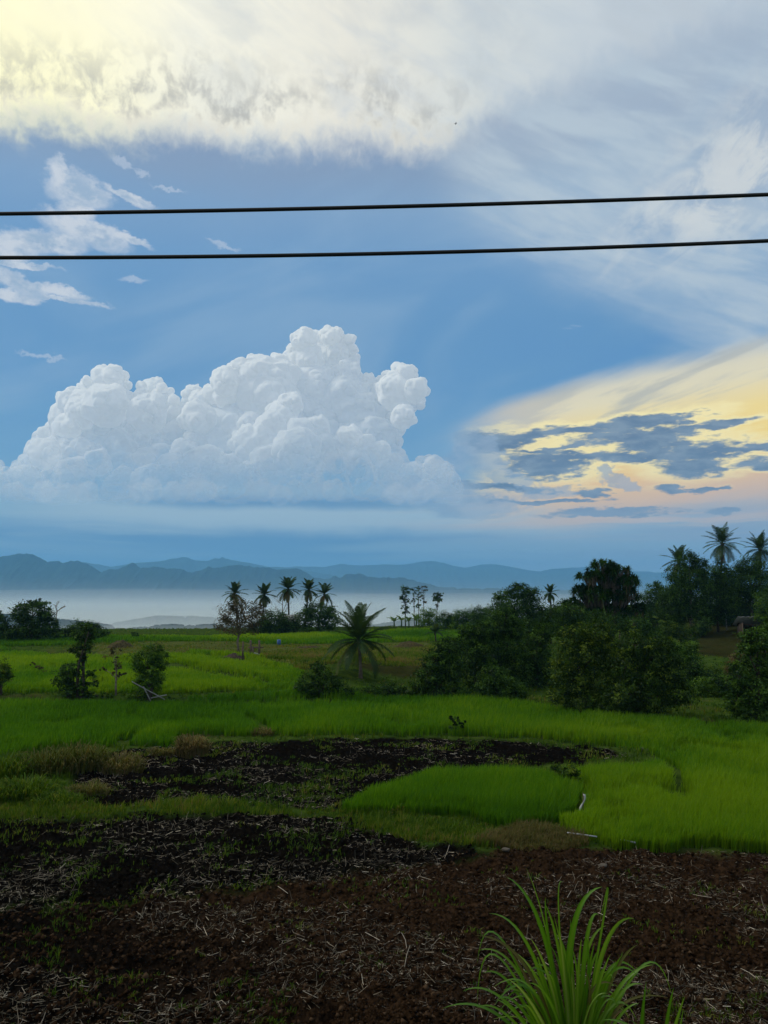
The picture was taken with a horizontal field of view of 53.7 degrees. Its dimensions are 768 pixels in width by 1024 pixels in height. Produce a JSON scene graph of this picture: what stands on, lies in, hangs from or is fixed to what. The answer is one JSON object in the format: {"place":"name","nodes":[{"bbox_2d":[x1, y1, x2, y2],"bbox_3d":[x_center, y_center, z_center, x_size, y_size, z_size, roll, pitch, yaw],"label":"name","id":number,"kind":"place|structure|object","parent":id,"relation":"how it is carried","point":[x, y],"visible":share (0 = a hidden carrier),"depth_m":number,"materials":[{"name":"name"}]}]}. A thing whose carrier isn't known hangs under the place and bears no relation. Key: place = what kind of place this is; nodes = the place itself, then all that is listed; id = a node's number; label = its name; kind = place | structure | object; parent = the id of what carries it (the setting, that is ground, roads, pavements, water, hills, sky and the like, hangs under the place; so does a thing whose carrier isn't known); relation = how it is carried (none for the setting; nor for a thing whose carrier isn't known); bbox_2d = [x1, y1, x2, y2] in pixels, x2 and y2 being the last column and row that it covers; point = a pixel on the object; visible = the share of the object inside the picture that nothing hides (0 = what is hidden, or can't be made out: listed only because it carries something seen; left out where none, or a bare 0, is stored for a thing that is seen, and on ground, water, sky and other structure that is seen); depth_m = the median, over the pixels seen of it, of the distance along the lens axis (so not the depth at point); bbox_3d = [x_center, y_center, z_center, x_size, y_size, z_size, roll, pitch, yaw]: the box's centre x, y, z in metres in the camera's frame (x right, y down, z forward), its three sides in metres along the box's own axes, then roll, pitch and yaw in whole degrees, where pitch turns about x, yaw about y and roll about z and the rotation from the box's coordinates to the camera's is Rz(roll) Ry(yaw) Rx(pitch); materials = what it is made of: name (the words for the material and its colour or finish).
{"place":"outdoors","nodes":[
{"label":"outdoors","id":0,"kind":"place"},
{"bbox_2d":[17,325,436,469],"bbox_3d":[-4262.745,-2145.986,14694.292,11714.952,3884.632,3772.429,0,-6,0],"label":"cloud","id":1,"kind":"structure","parent":0,"point":[308,391],"depth_m":14597.63,"materials":[{"name":"white"}]},
{"bbox_2d":[0,776,505,845],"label":"grass","id":2,"kind":"structure","parent":0,"point":[371,825],"depth_m":20.11,"materials":[{"name":"plant"}]},
{"bbox_2d":[255,644,436,669],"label":"grass","id":3,"kind":"structure","parent":0,"point":[399,657],"depth_m":58.18,"materials":[{"name":"plant"}]},
{"bbox_2d":[0,604,767,1023],"bbox_3d":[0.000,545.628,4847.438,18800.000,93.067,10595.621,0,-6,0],"label":"ground","id":4,"kind":"structure","parent":0,"point":[722,642],"depth_m":15.63,"materials":[{"name":"soil"}]},
{"bbox_2d":[0,655,15,694],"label":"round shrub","id":5,"kind":"object","parent":4,"relation":"on","point":[6,668],"visible":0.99,"depth_m":41.41,"materials":[{"name":"green plant"}]},
{"bbox_2d":[0,610,21,640],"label":"broadleaf tree","id":6,"kind":"object","parent":4,"relation":"on","point":[4,626],"visible":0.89,"depth_m":81.15,"materials":[{"name":"green plant"}]},
{"bbox_2d":[0,749,40,779],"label":"bank grass","id":7,"kind":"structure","parent":4,"relation":"on","point":[9,768],"depth_m":24.14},
{"bbox_2d":[0,771,60,805],"bbox_3d":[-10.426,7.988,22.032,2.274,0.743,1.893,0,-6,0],"label":"bank grass","id":8,"kind":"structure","parent":4,"relation":"on","point":[27,787],"depth_m":21.83,"materials":[{"name":"plant"}]},
{"bbox_2d":[6,598,58,641],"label":"broadleaf tree","id":9,"kind":"object","parent":4,"relation":"on","point":[22,616],"visible":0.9,"depth_m":81.95,"materials":[{"name":"green plant"}]},
{"bbox_2d":[9,745,86,778],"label":"bank grass","id":10,"kind":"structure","parent":4,"relation":"on","point":[49,767],"depth_m":24.63,"materials":[{"name":"plant"}]},
{"bbox_2d":[38,616,64,638],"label":"bushy tree","id":11,"kind":"object","parent":4,"relation":"on","point":[55,623],"visible":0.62,"depth_m":83.52,"materials":[{"name":"green plant"}]},
{"bbox_2d":[26,787,86,807],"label":"bank grass","id":12,"kind":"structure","parent":4,"relation":"on","point":[67,797],"depth_m":21.37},
{"bbox_2d":[0,613,114,628],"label":"wooded rise","id":13,"kind":"structure","parent":4,"relation":"on","point":[66,622],"depth_m":976.09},
{"bbox_2d":[49,661,79,698],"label":"round shrub","id":14,"kind":"object","parent":4,"relation":"on","point":[68,682],"visible":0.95,"depth_m":40.84,"materials":[{"name":"green plant"}]},
{"bbox_2d":[42,739,118,774],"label":"bank grass","id":15,"kind":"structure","parent":4,"relation":"on","point":[85,762],"depth_m":25.19,"materials":[{"name":"plant"}]},
{"bbox_2d":[66,622,100,698],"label":"slender tree","id":16,"kind":"object","parent":4,"relation":"on","point":[86,637],"visible":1,"depth_m":40.89,"materials":[{"name":"green plant"}]},
{"bbox_2d":[61,778,110,797],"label":"bank grass","id":17,"kind":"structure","parent":4,"relation":"on","point":[97,788],"depth_m":22.26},
{"bbox_2d":[60,619,111,637],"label":"spreading shrub","id":18,"kind":"object","parent":4,"relation":"on","point":[69,628],"visible":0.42,"depth_m":85.37,"materials":[{"name":"green plant"}]},
{"bbox_2d":[99,647,126,694],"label":"sapling","id":19,"kind":"object","parent":4,"relation":"on","point":[116,665],"visible":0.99,"depth_m":41.28,"materials":[{"name":"green plant"}]},
{"bbox_2d":[107,640,132,647],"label":"straw heap","id":20,"kind":"object","parent":4,"relation":"on","point":[119,643],"visible":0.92,"depth_m":73.97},
{"bbox_2d":[92,749,148,775],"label":"bank grass","id":21,"kind":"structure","parent":4,"relation":"on","point":[120,764],"depth_m":25.25,"materials":[{"name":"plant"}]},
{"bbox_2d":[124,642,170,701],"bbox_3d":[-12.606,8.702,40.626,2.116,3.452,2.087,5,-8,-41],"label":"leafy bush","id":22,"kind":"object","parent":4,"relation":"on","point":[147,671],"visible":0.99,"depth_m":40.51,"materials":[{"name":"green plant"}]},
{"bbox_2d":[0,645,303,693],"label":"rice plants","id":23,"kind":"object","parent":4,"relation":"on","point":[29,678],"visible":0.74,"depth_m":48.85,"materials":[{"name":"green plant"}]},
{"bbox_2d":[146,746,176,756],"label":"dry grass clump","id":24,"kind":"object","parent":4,"relation":"on","point":[168,752],"visible":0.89,"depth_m":27.82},
{"bbox_2d":[119,624,243,628],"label":"wooded rise","id":25,"kind":"structure","parent":4,"relation":"on","point":[189,626],"depth_m":782.67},
{"bbox_2d":[109,615,257,628],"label":"wooded rise","id":26,"kind":"structure","parent":4,"relation":"on","point":[163,619],"depth_m":1299.18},
{"bbox_2d":[170,733,216,758],"bbox_3d":[-6.974,8.634,27.935,1.881,1.035,1.496,0,-6,0],"label":"dry grass clump","id":27,"kind":"object","parent":4,"relation":"on","point":[187,747],"visible":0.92,"depth_m":27.65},
{"bbox_2d":[0,807,439,910],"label":"grass","id":28,"kind":"structure","parent":4,"relation":"on","point":[210,845],"depth_m":17.90,"materials":[{"name":"plant"}]},
{"bbox_2d":[0,810,457,910],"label":"straw","id":29,"kind":"object","parent":4,"relation":"on","point":[188,880],"visible":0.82,"depth_m":16.94,"materials":[{"name":"plant"}]},
{"bbox_2d":[0,626,460,646],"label":"rice plants","id":30,"kind":"object","parent":4,"relation":"on","point":[396,635],"visible":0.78,"depth_m":88.21,"materials":[{"name":"green plant"}]},
{"bbox_2d":[223,581,247,625],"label":"coconut palm","id":31,"kind":"object","parent":4,"relation":"on","point":[235,587],"visible":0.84,"depth_m":116.95,"materials":[{"name":"green plant"}]},
{"bbox_2d":[0,811,474,910],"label":"soil clods","id":32,"kind":"object","parent":4,"relation":"on","point":[141,876],"visible":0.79,"depth_m":16.91,"materials":[{"name":"soil"}]},
{"bbox_2d":[210,593,271,651],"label":"deciduous tree","id":33,"kind":"object","parent":4,"relation":"on","point":[225,619],"visible":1,"depth_m":66.02,"materials":[{"name":"green plant"}]},
{"bbox_2d":[68,640,430,654],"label":"grass","id":34,"kind":"structure","parent":4,"relation":"on","point":[227,644],"depth_m":76.37,"materials":[{"name":"plant"}]},
{"bbox_2d":[251,727,275,736],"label":"dry grass clump","id":35,"kind":"object","parent":4,"relation":"on","point":[266,732],"visible":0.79,"depth_m":31.27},
{"bbox_2d":[251,582,276,611],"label":"coconut palm","id":36,"kind":"object","parent":4,"relation":"on","point":[263,597],"visible":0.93,"depth_m":117.86,"materials":[{"name":"green plant"}]},
{"bbox_2d":[249,607,297,633],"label":"round bush","id":37,"kind":"object","parent":4,"relation":"on","point":[275,624],"visible":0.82,"depth_m":103.96,"materials":[{"name":"green plant"}]},
{"bbox_2d":[277,576,300,614],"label":"coconut palm","id":38,"kind":"object","parent":4,"relation":"on","point":[286,594],"visible":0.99,"depth_m":115.86,"materials":[{"name":"green plant"}]},
{"bbox_2d":[298,578,319,622],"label":"coconut palm","id":39,"kind":"object","parent":4,"relation":"on","point":[308,593],"visible":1,"depth_m":117.04,"materials":[{"name":"green plant"}]},
{"bbox_2d":[291,600,342,632],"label":"bushy tree","id":40,"kind":"object","parent":4,"relation":"on","point":[312,613],"visible":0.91,"depth_m":105.03,"materials":[{"name":"green plant"}]},
{"bbox_2d":[293,659,356,697],"bbox_3d":[-3.144,8.933,40.478,3.440,2.172,1.884,0,-6,0],"label":"hedge shrub","id":41,"kind":"object","parent":4,"relation":"on","point":[320,681],"visible":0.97,"depth_m":40.11,"materials":[{"name":"green plant"}]},
{"bbox_2d":[313,582,336,605],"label":"coconut palm","id":42,"kind":"object","parent":4,"relation":"on","point":[325,589],"visible":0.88,"depth_m":118.95,"materials":[{"name":"green plant"}]},
{"bbox_2d":[75,737,620,809],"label":"soil clods","id":43,"kind":"object","parent":4,"relation":"on","point":[290,791],"visible":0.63,"depth_m":25.76,"materials":[{"name":"soil"}]},
{"bbox_2d":[73,735,626,809],"bbox_3d":[-0.563,8.631,25.740,19.140,0.524,9.965,0,-6,0],"label":"straw","id":44,"kind":"object","parent":4,"relation":"on","point":[262,770],"visible":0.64,"depth_m":25.08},
{"bbox_2d":[67,735,635,808],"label":"grass","id":45,"kind":"structure","parent":4,"relation":"on","point":[310,767],"depth_m":25.05,"materials":[{"name":"plant"}]},
{"bbox_2d":[321,600,396,678],"bbox_3d":[-1.567,8.398,49.644,5.053,5.231,5.578,0,-6,0],"label":"coconut palm","id":46,"kind":"object","parent":4,"relation":"on","point":[360,624],"visible":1,"depth_m":49.09,"materials":[{"name":"green plant"}]},
{"bbox_2d":[352,683,383,697],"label":"hedge shrub","id":47,"kind":"object","parent":4,"relation":"on","point":[367,688],"visible":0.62,"depth_m":41.58,"materials":[{"name":"green plant"}]},
{"bbox_2d":[0,688,767,852],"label":"rice plants","id":48,"kind":"object","parent":4,"relation":"on","point":[724,803],"visible":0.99,"depth_m":30.55,"materials":[{"name":"green plant"}]},
{"bbox_2d":[0,845,767,1023],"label":"soil clods","id":49,"kind":"object","parent":4,"relation":"on","point":[343,956],"visible":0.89,"depth_m":12.49,"materials":[{"name":"soil"}]},
{"bbox_2d":[0,847,767,1023],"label":"straw","id":50,"kind":"object","parent":4,"relation":"on","point":[371,977],"visible":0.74,"depth_m":12.25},
{"bbox_2d":[0,860,767,1023],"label":"grass","id":51,"kind":"structure","parent":4,"relation":"on","point":[471,928],"depth_m":12.50,"materials":[{"name":"plant"}]},
{"bbox_2d":[372,680,405,696],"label":"hedge shrub","id":52,"kind":"object","parent":4,"relation":"on","point":[388,690],"visible":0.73,"depth_m":42.04,"materials":[{"name":"green plant"}]},
{"bbox_2d":[399,585,412,626],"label":"slim tree","id":53,"kind":"object","parent":4,"relation":"on","point":[405,597],"visible":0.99,"depth_m":124.93,"materials":[{"name":"green plant"}]},
{"bbox_2d":[393,641,422,647],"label":"straw heap","id":54,"kind":"object","parent":4,"relation":"on","point":[409,644],"visible":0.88,"depth_m":77.68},
{"bbox_2d":[399,681,428,697],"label":"hedge shrub","id":55,"kind":"object","parent":4,"relation":"on","point":[412,692],"visible":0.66,"depth_m":42.02,"materials":[{"name":"green plant"}]},
{"bbox_2d":[413,608,440,627],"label":"pale shrub","id":56,"kind":"object","parent":4,"relation":"on","point":[428,615],"visible":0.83,"depth_m":118.53,"materials":[{"name":"green plant"}]},
{"bbox_2d":[411,631,472,696],"bbox_3d":[3.201,8.545,41.830,3.474,4.021,2.258,0,-6,0],"label":"thicket tree","id":57,"kind":"object","parent":4,"relation":"on","point":[441,658],"visible":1,"depth_m":41.57,"materials":[{"name":"green plant"}]},
{"bbox_2d":[368,616,524,626],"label":"wooded rise","id":58,"kind":"structure","parent":4,"relation":"on","point":[398,623],"depth_m":1071.71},
{"bbox_2d":[432,610,461,629],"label":"dark bush","id":59,"kind":"object","parent":4,"relation":"on","point":[446,622],"visible":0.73,"depth_m":110.36,"materials":[{"name":"green plant"}]},
{"bbox_2d":[448,715,465,729],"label":"plant","id":60,"kind":"object","parent":4,"relation":"on","point":[451,718],"visible":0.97,"depth_m":31.44,"materials":[{"name":"green plant"}]},
{"bbox_2d":[339,763,585,826],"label":"rice plants","id":61,"kind":"object","parent":4,"relation":"on","point":[501,795],"visible":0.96,"depth_m":20.91,"materials":[{"name":"green plant"}]},
{"bbox_2d":[450,608,478,630],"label":"dark bush","id":62,"kind":"object","parent":4,"relation":"on","point":[464,619],"visible":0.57,"depth_m":106.59,"materials":[{"name":"green plant"}]},
{"bbox_2d":[451,617,505,691],"bbox_3d":[5.658,8.765,45.216,3.329,5.079,2.720,-4,-7,33],"label":"tree","id":63,"kind":"object","parent":4,"relation":"on","point":[475,657],"visible":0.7,"depth_m":45.12,"materials":[{"name":"green plant"}]},
{"bbox_2d":[467,603,494,629],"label":"dark bush","id":64,"kind":"object","parent":4,"relation":"on","point":[483,613],"visible":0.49,"depth_m":102.84,"materials":[{"name":"green plant"}]},
{"bbox_2d":[470,661,534,700],"bbox_3d":[6.470,9.214,40.895,3.576,2.340,1.988,1,-6,-6],"label":"thicket shrub","id":65,"kind":"object","parent":4,"relation":"on","point":[494,684],"visible":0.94,"depth_m":40.54,"materials":[{"name":"green plant"}]},
{"bbox_2d":[482,604,535,689],"bbox_3d":[7.553,8.599,46.443,3.446,6.141,2.635,0,-6,0],"label":"vine covered tree","id":66,"kind":"object","parent":4,"relation":"on","point":[506,625],"visible":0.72,"depth_m":46.06,"materials":[{"name":"green plant"}]},
{"bbox_2d":[481,582,552,643],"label":"broad tree","id":67,"kind":"object","parent":4,"relation":"on","point":[531,611],"visible":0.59,"depth_m":82.79,"materials":[{"name":"green plant"}]},
{"bbox_2d":[518,614,558,688],"bbox_3d":[9.632,9.171,47.229,3.211,5.735,2.463,0,-6,0],"label":"thicket tree","id":68,"kind":"object","parent":4,"relation":"on","point":[538,661],"visible":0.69,"depth_m":47.09,"materials":[{"name":"green plant"}]},
{"bbox_2d":[543,584,558,613],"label":"coconut palm","id":69,"kind":"object","parent":4,"relation":"on","point":[549,589],"visible":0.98,"depth_m":111.10,"materials":[{"name":"green plant"}]},
{"bbox_2d":[540,598,568,643],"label":"dark bush","id":70,"kind":"object","parent":4,"relation":"on","point":[553,609],"visible":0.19,"depth_m":84.95,"materials":[{"name":"green plant"}]},
{"bbox_2d":[445,875,670,1023],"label":"tall grass","id":71,"kind":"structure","parent":4,"relation":"on","point":[582,1005],"depth_m":9.30,"materials":[{"name":"green plant"}]},
{"bbox_2d":[550,763,580,781],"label":"bush","id":72,"kind":"object","parent":4,"relation":"on","point":[571,768],"visible":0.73,"depth_m":23.07,"materials":[{"name":"green plant"}]},
{"bbox_2d":[551,601,609,664],"bbox_3d":[15.622,9.819,61.415,5.391,5.280,3.007,-1,-6,10],"label":"tree","id":73,"kind":"object","parent":4,"relation":"on","point":[575,615],"visible":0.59,"depth_m":61.18,"materials":[{"name":"green plant"}]},
{"bbox_2d":[544,616,624,712],"bbox_3d":[9.935,7.629,37.323,4.117,5.217,2.628,0,-6,0],"label":"yellow green tree","id":74,"kind":"object","parent":4,"relation":"on","point":[582,686],"visible":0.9,"depth_m":37.07,"materials":[{"name":"green plant"}]},
{"bbox_2d":[558,558,648,644],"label":"screw pine","id":75,"kind":"object","parent":4,"relation":"on","point":[609,590],"visible":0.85,"depth_m":71.02,"materials":[{"name":"green plant"}]},
{"bbox_2d":[571,611,666,641],"bbox_3d":[20.099,10.665,65.187,8.369,4.374,4.052,0,-6,0],"label":"dark bush","id":76,"kind":"object","parent":4,"relation":"on","point":[622,625],"visible":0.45,"depth_m":64.85,"materials":[{"name":"green plant"}]},
{"bbox_2d":[605,985,684,1023],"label":"tall grass","id":77,"kind":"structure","parent":4,"relation":"on","point":[642,1018],"depth_m":8.49,"materials":[{"name":"green plant"}]},
{"bbox_2d":[597,626,699,715],"bbox_3d":[12.526,7.605,36.151,4.819,4.691,2.795,0,-6,0],"label":"broad dark tree","id":78,"kind":"object","parent":4,"relation":"on","point":[638,697],"visible":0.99,"depth_m":35.79,"materials":[{"name":"green plant"}]},
{"bbox_2d":[634,580,665,626],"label":"leafy tree","id":79,"kind":"object","parent":4,"relation":"on","point":[655,587],"visible":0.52,"depth_m":91.04,"materials":[{"name":"green plant"}]},
{"bbox_2d":[648,584,688,627],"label":"leafy tree","id":80,"kind":"object","parent":4,"relation":"on","point":[660,612],"visible":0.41,"depth_m":87.03,"materials":[{"name":"green plant"}]},
{"bbox_2d":[662,545,689,622],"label":"coconut palm","id":81,"kind":"object","parent":4,"relation":"on","point":[676,553],"visible":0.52,"depth_m":99.42,"materials":[{"name":"green plant"}]},
{"bbox_2d":[663,638,705,676],"bbox_3d":[20.127,10.213,51.315,3.144,3.442,2.435,0,-6,0],"label":"leafy shrub","id":82,"kind":"object","parent":4,"relation":"on","point":[684,650],"visible":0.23,"depth_m":51.05,"materials":[{"name":"green plant"}]},
{"bbox_2d":[657,549,723,635],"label":"tall dark tree","id":83,"kind":"object","parent":4,"relation":"on","point":[688,601],"visible":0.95,"depth_m":84.94,"materials":[{"name":"green plant"}]},
{"bbox_2d":[678,652,716,688],"bbox_3d":[18.737,10.418,46.322,3.485,3.737,2.266,-1,-6,14],"label":"thicket shrub","id":84,"kind":"object","parent":4,"relation":"on","point":[695,672],"visible":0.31,"depth_m":45.99,"materials":[{"name":"green plant"}]},
{"bbox_2d":[685,613,716,637],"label":"dark bush","id":85,"kind":"object","parent":4,"relation":"on","point":[699,628],"visible":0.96,"depth_m":82.74,"materials":[{"name":"green plant"}]},
{"bbox_2d":[681,676,727,697],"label":"creeping shrub","id":86,"kind":"object","parent":4,"relation":"on","point":[699,689],"visible":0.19,"depth_m":42.96,"materials":[{"name":"green plant"}]},
{"bbox_2d":[699,663,727,676],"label":"creeping shrub","id":87,"kind":"object","parent":4,"relation":"on","point":[716,669],"visible":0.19,"depth_m":52.74,"materials":[{"name":"green plant"}]},
{"bbox_2d":[697,556,750,631],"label":"shaggy tree","id":88,"kind":"object","parent":4,"relation":"on","point":[726,597],"visible":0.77,"depth_m":86.91,"materials":[{"name":"green plant"}]},
{"bbox_2d":[703,522,746,569],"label":"coconut palm","id":89,"kind":"object","parent":4,"relation":"on","point":[721,535],"visible":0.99,"depth_m":99.75,"materials":[{"name":"green plant"}]},
{"bbox_2d":[704,663,748,699],"bbox_3d":[19.146,9.811,42.259,2.501,3.051,2.438,-3,-7,26],"label":"thicket shrub","id":90,"kind":"object","parent":4,"relation":"on","point":[724,685],"visible":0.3,"depth_m":42.11,"materials":[{"name":"green plant"}]},
{"bbox_2d":[723,653,741,688],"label":"browning shrub","id":91,"kind":"object","parent":4,"relation":"on","point":[732,659],"visible":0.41,"depth_m":42.37,"materials":[{"name":"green plant"}]},
{"bbox_2d":[712,594,757,625],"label":"leafy tree","id":92,"kind":"object","parent":4,"relation":"on","point":[746,614],"visible":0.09,"depth_m":92.11,"materials":[{"name":"green plant"}]},
{"bbox_2d":[719,613,767,722],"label":"edge tree","id":93,"kind":"object","parent":4,"relation":"on","point":[746,706],"visible":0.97,"depth_m":34.00,"materials":[{"name":"green plant"}]},
{"bbox_2d":[726,553,767,616],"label":"round crowned tree","id":94,"kind":"object","parent":4,"relation":"on","point":[755,574],"visible":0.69,"depth_m":88.94,"materials":[{"name":"green plant"}]},
{"bbox_2d":[732,616,766,640],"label":"hut","id":95,"kind":"object","parent":4,"relation":"on","point":[743,623],"visible":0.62,"depth_m":80.21,"materials":[{"name":"grey wood"}]},
{"bbox_2d":[743,529,767,614],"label":"coconut palm","id":96,"kind":"object","parent":4,"relation":"on","point":[760,543],"visible":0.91,"depth_m":99.69,"materials":[{"name":"green plant"}]},
{"bbox_2d":[749,586,767,626],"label":"bushy tree","id":97,"kind":"object","parent":4,"relation":"on","point":[761,608],"visible":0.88,"depth_m":77.18,"materials":[{"name":"green plant"}]},
{"bbox_2d":[0,553,767,605],"bbox_3d":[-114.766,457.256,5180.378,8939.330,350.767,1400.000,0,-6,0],"label":"mountain ridge","id":98,"kind":"structure","parent":0,"point":[25,577],"depth_m":4911.74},
{"bbox_2d":[0,624,767,849],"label":"grass","id":99,"kind":"structure","parent":0,"point":[164,805],"depth_m":21.33,"materials":[{"name":"plant"}]},
{"bbox_2d":[0,193,767,215],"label":"power cable","id":100,"kind":"object","parent":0,"point":[358,207],"visible":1,"depth_m":6.70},
{"bbox_2d":[0,239,767,259],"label":"power cable","id":101,"kind":"object","parent":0,"point":[337,254],"visible":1,"depth_m":6.65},
{"bbox_2d":[0,0,767,572],"label":"sky","id":102,"kind":"structure","parent":0,"point":[582,407],"materials":[{"name":"blue"}]},
{"bbox_2d":[82,557,757,593],"bbox_3d":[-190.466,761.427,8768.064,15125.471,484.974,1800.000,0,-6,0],"label":"mountain ridge","id":103,"kind":"structure","parent":0,"point":[186,564],"depth_m":8729.90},
{"bbox_2d":[284,561,766,590],"bbox_3d":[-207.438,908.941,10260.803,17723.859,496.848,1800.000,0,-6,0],"label":"mountain ridge","id":104,"kind":"structure","parent":0,"point":[479,576],"depth_m":10082.90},
{"bbox_2d":[475,816,591,852],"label":"grass","id":105,"kind":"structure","parent":0,"point":[529,834],"depth_m":18.11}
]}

